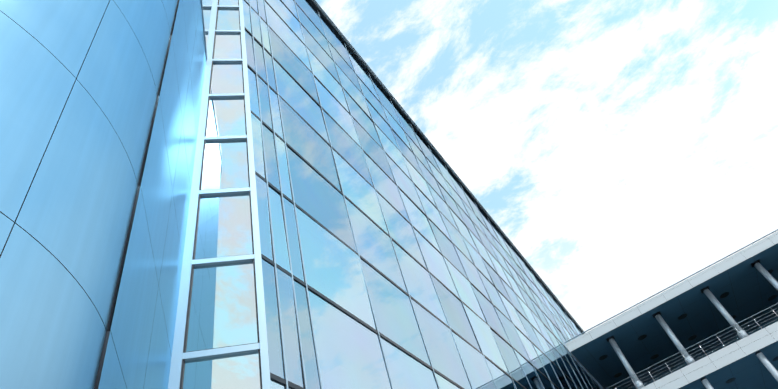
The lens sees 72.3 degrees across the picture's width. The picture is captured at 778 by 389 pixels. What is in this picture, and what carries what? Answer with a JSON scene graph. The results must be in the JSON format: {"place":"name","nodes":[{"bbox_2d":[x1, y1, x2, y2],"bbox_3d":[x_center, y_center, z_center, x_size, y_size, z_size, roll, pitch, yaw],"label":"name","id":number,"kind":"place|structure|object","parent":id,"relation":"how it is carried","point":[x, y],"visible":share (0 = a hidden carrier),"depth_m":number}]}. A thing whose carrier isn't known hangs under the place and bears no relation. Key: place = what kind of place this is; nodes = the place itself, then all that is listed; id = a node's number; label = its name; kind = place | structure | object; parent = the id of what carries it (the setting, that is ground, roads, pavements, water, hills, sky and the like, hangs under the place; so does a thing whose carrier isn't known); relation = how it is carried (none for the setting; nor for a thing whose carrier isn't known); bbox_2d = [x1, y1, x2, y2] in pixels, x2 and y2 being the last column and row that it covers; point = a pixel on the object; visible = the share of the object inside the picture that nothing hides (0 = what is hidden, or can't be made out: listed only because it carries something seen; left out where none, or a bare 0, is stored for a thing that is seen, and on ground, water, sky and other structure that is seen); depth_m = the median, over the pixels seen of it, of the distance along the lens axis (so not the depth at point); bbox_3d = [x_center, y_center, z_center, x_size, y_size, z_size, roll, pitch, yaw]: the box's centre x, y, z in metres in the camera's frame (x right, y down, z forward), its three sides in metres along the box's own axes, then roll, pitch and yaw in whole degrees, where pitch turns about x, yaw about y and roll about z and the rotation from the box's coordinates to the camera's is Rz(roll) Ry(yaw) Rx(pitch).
{"place":"outdoors","nodes":[
{"label":"outdoors","id":0,"kind":"place"},
{"bbox_2d":[0,0,205,388],"bbox_3d":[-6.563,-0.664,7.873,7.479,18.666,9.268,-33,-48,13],"label":"metal drum panels","id":1,"kind":"object","parent":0,"point":[81,84],"visible":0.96,"depth_m":5.68},
{"bbox_2d":[168,0,270,388],"bbox_3d":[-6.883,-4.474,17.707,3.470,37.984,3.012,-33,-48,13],"label":"stair tower frames","id":2,"kind":"structure","parent":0,"point":[180,354],"depth_m":11.74},
{"bbox_2d":[182,0,259,388],"bbox_3d":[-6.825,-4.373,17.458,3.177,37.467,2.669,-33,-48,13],"label":"window glass","id":3,"kind":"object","parent":2,"relation":"in","point":[222,312],"depth_m":11.64},
{"bbox_2d":[242,0,599,388],"bbox_3d":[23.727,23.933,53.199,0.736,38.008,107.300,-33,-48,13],"label":"curtain wall mullions","id":4,"kind":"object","parent":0,"point":[274,377],"depth_m":22.85},
{"bbox_2d":[243,0,602,388],"bbox_3d":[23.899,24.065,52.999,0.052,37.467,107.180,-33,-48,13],"label":"glass facade","id":5,"kind":"structure","parent":4,"relation":"in","point":[349,352],"depth_m":20.71},
{"bbox_2d":[315,0,777,332],"label":"sky","id":6,"kind":"structure","parent":0,"point":[625,149]},
{"bbox_2d":[564,229,777,388],"bbox_3d":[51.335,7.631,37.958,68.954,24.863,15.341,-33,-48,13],"label":"building","id":7,"kind":"structure","parent":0,"point":[696,359],"depth_m":53.41},
{"bbox_2d":[565,231,777,388],"bbox_3d":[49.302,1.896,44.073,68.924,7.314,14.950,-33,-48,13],"label":"gallery fascia panels","id":8,"kind":"object","parent":7,"relation":"attached to","point":[705,366],"visible":0.94,"depth_m":45.03},
{"bbox_2d":[571,244,777,388],"bbox_3d":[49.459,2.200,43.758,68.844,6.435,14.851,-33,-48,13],"label":"gallery soffits","id":9,"kind":"object","parent":7,"relation":"attached to","point":[702,322],"visible":0.9,"depth_m":50.03},
{"bbox_2d":[606,259,777,388],"bbox_3d":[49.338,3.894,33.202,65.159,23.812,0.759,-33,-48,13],"label":"columns","id":10,"kind":"structure","parent":7,"relation":"attached to","point":[773,281],"depth_m":45.48},
{"bbox_2d":[606,303,777,388],"bbox_3d":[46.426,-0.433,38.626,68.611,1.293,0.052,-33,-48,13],"label":"gallery railing","id":11,"kind":"object","parent":7,"relation":"attached to","point":[698,350],"visible":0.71,"depth_m":44.60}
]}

